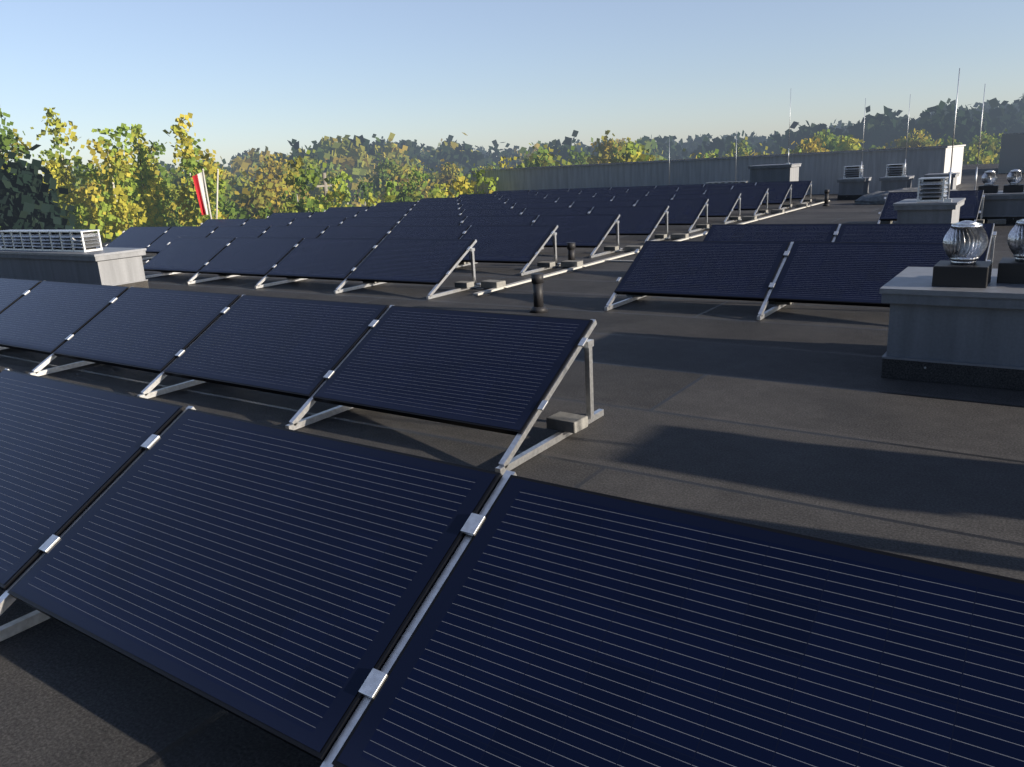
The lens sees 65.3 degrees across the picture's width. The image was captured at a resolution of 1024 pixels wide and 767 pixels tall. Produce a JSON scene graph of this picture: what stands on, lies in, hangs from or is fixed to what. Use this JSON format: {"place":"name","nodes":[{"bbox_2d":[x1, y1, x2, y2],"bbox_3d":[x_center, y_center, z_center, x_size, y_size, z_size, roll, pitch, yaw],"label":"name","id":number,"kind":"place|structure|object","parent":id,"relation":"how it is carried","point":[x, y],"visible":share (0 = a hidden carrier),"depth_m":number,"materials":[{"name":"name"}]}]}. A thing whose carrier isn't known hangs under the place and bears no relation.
{"place":"outdoors","nodes":[
{"label":"outdoors","id":0,"kind":"place"},
{"bbox_2d":[0,0,1023,175],"label":"sky","id":1,"kind":"structure","parent":0,"point":[250,74],"materials":[{"name":"blue"}]},
{"bbox_2d":[66,94,1023,206],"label":"forest","id":2,"kind":"object","parent":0,"point":[890,125],"depth_m":150.60,"materials":[{"name":"green plant"}]},
{"bbox_3d":[7.645,-6.820,28.660,1.764,0.352,0.464,7,18,34],"label":"row chimney base","id":3,"kind":"object","parent":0,"visible":0},
{"bbox_2d":[706,181,747,183],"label":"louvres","id":4,"kind":"object","parent":3,"relation":"on","point":[727,182],"visible":0.21,"depth_m":28.49,"materials":[{"name":"silver metal"}]},
{"bbox_3d":[17.700,0.933,21.762,52.000,11.996,70.000,7,18,34],"label":"building body","id":5,"kind":"object","parent":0,"visible":0},
{"bbox_2d":[0,163,1023,766],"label":"roof","id":6,"kind":"structure","parent":5,"relation":"on","point":[806,419],"depth_m":4.62,"materials":[{"name":"grey asphalt"}]},
{"bbox_2d":[0,246,148,287],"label":"curb","id":7,"kind":"structure","parent":6,"relation":"on","point":[112,266],"depth_m":12.29,"materials":[{"name":"paint"}]},
{"bbox_2d":[0,230,102,251],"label":"louvres","id":8,"kind":"object","parent":7,"relation":"on","point":[65,240],"visible":0.99,"depth_m":12.74,"materials":[{"name":"white metal"}]},
{"bbox_2d":[192,169,218,218],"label":"flag poles","id":9,"kind":"object","parent":6,"relation":"on","point":[199,182],"visible":0.91,"depth_m":21.52,"materials":[{"name":"white paint"}]},
{"bbox_2d":[0,181,995,766],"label":"panel mounting frames","id":10,"kind":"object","parent":6,"relation":"on","point":[508,461],"visible":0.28,"depth_m":4.87,"materials":[{"name":"metal"}]},
{"bbox_2d":[0,181,1023,766],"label":"solar panels","id":11,"kind":"object","parent":10,"relation":"on","point":[276,581],"visible":0.97,"depth_m":2.50,"materials":[{"name":"blue"}]},
{"bbox_2d":[530,273,547,312],"bbox_3d":[0.285,-0.996,8.747,0.210,0.418,0.210,7,18,34],"label":"vent pipe","id":12,"kind":"object","parent":6,"relation":"on","point":[537,279],"visible":1,"depth_m":8.71,"materials":[{"name":"grey plastic"}]},
{"bbox_2d":[567,242,575,259],"bbox_3d":[0.928,-2.023,12.479,0.210,0.358,0.210,7,18,34],"label":"vent pipe","id":13,"kind":"object","parent":6,"relation":"on","point":[571,248],"visible":0.58,"depth_m":12.42,"materials":[{"name":"grey plastic"}]},
{"bbox_2d":[157,199,1005,432],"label":"ballast blocks","id":14,"kind":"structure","parent":6,"relation":"on","point":[567,422],"depth_m":12.12,"materials":[{"name":"concrete"}]},
{"bbox_2d":[468,187,823,296],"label":"dc cables","id":15,"kind":"object","parent":6,"relation":"on","point":[612,259],"visible":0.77,"depth_m":12.34,"materials":[{"name":"black rubber"}]},
{"bbox_2d":[473,200,829,295],"bbox_3d":[5.315,-3.243,16.675,1.880,0.026,17.900,7,18,34],"label":"cable tray","id":16,"kind":"object","parent":6,"relation":"on","point":[552,274],"visible":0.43,"depth_m":12.56,"materials":[{"name":"white paint"}]},
{"bbox_2d":[669,148,669,184],"bbox_3d":[5.790,-7.925,29.384,0.100,2.300,0.100,7,18,34],"label":"rod","id":17,"kind":"object","parent":6,"relation":"on","point":[669,166],"visible":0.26,"depth_m":29.36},
{"bbox_2d":[469,144,965,194],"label":"block wall","id":18,"kind":"structure","parent":6,"relation":"on","point":[822,171],"depth_m":29.80,"materials":[{"name":"paint"}]},
{"bbox_2d":[748,163,801,182],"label":"curb","id":19,"kind":"structure","parent":6,"relation":"on","point":[775,173],"depth_m":25.97,"materials":[{"name":"paint"}]},
{"bbox_2d":[786,96,790,163],"bbox_3d":[8.820,-8.157,25.376,0.100,2.300,0.100,7,18,34],"label":"rod","id":20,"kind":"object","parent":19,"relation":"on","point":[789,133],"visible":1,"depth_m":25.41,"materials":[{"name":"silver metal"}]},
{"bbox_2d":[823,189,829,205],"bbox_3d":[8.778,-5.185,22.280,0.210,0.448,0.210,7,18,34],"label":"vent pipe","id":21,"kind":"object","parent":6,"relation":"on","point":[826,198],"visible":1,"depth_m":22.24,"materials":[{"name":"grey plastic"}]},
{"bbox_2d":[837,177,871,199],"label":"curb","id":22,"kind":"structure","parent":6,"relation":"on","point":[852,188],"depth_m":24.37,"materials":[{"name":"paint"}]},
{"bbox_2d":[843,165,863,178],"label":"louvres","id":23,"kind":"object","parent":22,"relation":"on","point":[853,171],"visible":0.95,"depth_m":24.38,"materials":[{"name":"silver metal"}]},
{"bbox_2d":[859,98,865,177],"bbox_3d":[10.520,-7.331,23.916,0.100,2.300,0.100,7,18,34],"label":"rod","id":24,"kind":"object","parent":22,"relation":"on","point":[862,146],"visible":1,"depth_m":23.99,"materials":[{"name":"silver metal"}]},
{"bbox_2d":[879,175,914,190],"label":"curb","id":25,"kind":"structure","parent":6,"relation":"on","point":[890,183],"depth_m":23.67,"materials":[{"name":"paint"}]},
{"bbox_2d":[886,164,905,176],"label":"louvres","id":26,"kind":"object","parent":25,"relation":"on","point":[896,170],"visible":0.92,"depth_m":23.71,"materials":[{"name":"silver metal"}]},
{"bbox_2d":[902,94,910,176],"bbox_3d":[11.509,-7.203,23.250,0.100,2.300,0.100,7,18,34],"label":"rod","id":27,"kind":"object","parent":25,"relation":"on","point":[904,175],"visible":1,"depth_m":23.33,"materials":[{"name":"silver metal"}]},
{"bbox_2d":[854,187,958,203],"bbox_3d":[10.880,-5.110,21.680,2.951,0.396,1.219,7,18,34],"label":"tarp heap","id":28,"kind":"object","parent":6,"relation":"on","point":[876,197],"visible":0.34,"depth_m":21.86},
{"bbox_2d":[893,198,965,223],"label":"curb","id":29,"kind":"structure","parent":6,"relation":"on","point":[912,211],"depth_m":12.20,"materials":[{"name":"paint"}]},
{"bbox_2d":[917,177,948,201],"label":"louvres","id":30,"kind":"object","parent":29,"relation":"on","point":[932,189],"visible":0.98,"depth_m":12.35,"materials":[{"name":"silver metal"}]},
{"bbox_2d":[944,68,959,201],"bbox_3d":[6.533,-3.653,11.813,0.100,1.900,0.100,7,18,34],"label":"rod","id":31,"kind":"object","parent":29,"relation":"on","point":[948,199],"visible":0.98,"depth_m":11.88,"materials":[{"name":"silver metal"}]},
{"bbox_2d":[924,172,959,189],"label":"curb","id":32,"kind":"structure","parent":6,"relation":"on","point":[954,176],"depth_m":22.92,"materials":[{"name":"paint"}]},
{"bbox_2d":[879,267,1023,390],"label":"curb","id":33,"kind":"structure","parent":6,"relation":"on","point":[961,336],"depth_m":5.28,"materials":[{"name":"paint"}]},
{"bbox_2d":[932,220,992,287],"bbox_3d":[3.043,-0.879,5.372,0.320,0.425,0.320,7,18,34],"label":"turbine vent","id":34,"kind":"object","parent":33,"relation":"on","point":[965,243],"visible":1,"depth_m":5.29,"materials":[{"name":"silver metal"}]},
{"bbox_2d":[996,219,1023,283],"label":"turbine vent","id":35,"kind":"object","parent":33,"relation":"on","point":[1010,270],"visible":1,"depth_m":5.32,"materials":[{"name":"silver metal"}]},
{"bbox_2d":[959,191,1023,223],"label":"curb","id":36,"kind":"structure","parent":6,"relation":"on","point":[1009,207],"depth_m":15.03,"materials":[{"name":"paint"}]},
{"bbox_2d":[974,84,985,189],"bbox_3d":[8.855,-4.612,15.116,0.100,2.000,0.100,7,18,34],"label":"lightning rod","id":37,"kind":"object","parent":36,"relation":"on","point":[979,145],"visible":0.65,"depth_m":15.16,"materials":[{"name":"silver metal"}]},
{"bbox_2d":[978,170,998,192],"bbox_3d":[9.231,-3.906,15.450,0.320,0.425,0.320,7,18,34],"label":"turbine","id":38,"kind":"object","parent":36,"relation":"on","point":[989,178],"visible":0.99,"depth_m":15.37,"materials":[{"name":"silver metal"}]},
{"bbox_2d":[1003,169,1023,192],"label":"turbine","id":39,"kind":"object","parent":36,"relation":"on","point":[1014,177],"visible":1,"depth_m":15.14,"materials":[{"name":"silver metal"}]},
{"bbox_2d":[998,133,1023,173],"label":"block wall","id":40,"kind":"structure","parent":6,"relation":"on","point":[1011,157],"depth_m":36.20,"materials":[{"name":"grey paint"}]},
{"label":"ground","id":41,"kind":"structure","parent":0,"visible":0},
{"bbox_2d":[0,144,75,230],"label":"spruce trees","id":42,"kind":"object","parent":41,"relation":"on","point":[26,200],"visible":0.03,"depth_m":24.82,"materials":[{"name":"green plant"}]},
{"bbox_2d":[0,107,516,242],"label":"trees","id":43,"kind":"object","parent":41,"relation":"on","point":[158,194],"depth_m":35.04,"materials":[{"name":"plant"}]},
{"bbox_2d":[317,173,334,201],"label":"utility pole","id":44,"kind":"object","parent":41,"relation":"on","point":[325,186],"visible":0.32,"depth_m":44.27,"materials":[{"name":"concrete"}]},
{"bbox_2d":[38,125,1006,242],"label":"trees","id":45,"kind":"object","parent":41,"relation":"on","point":[263,189],"depth_m":85.35,"materials":[{"name":"green plant"}]}
]}

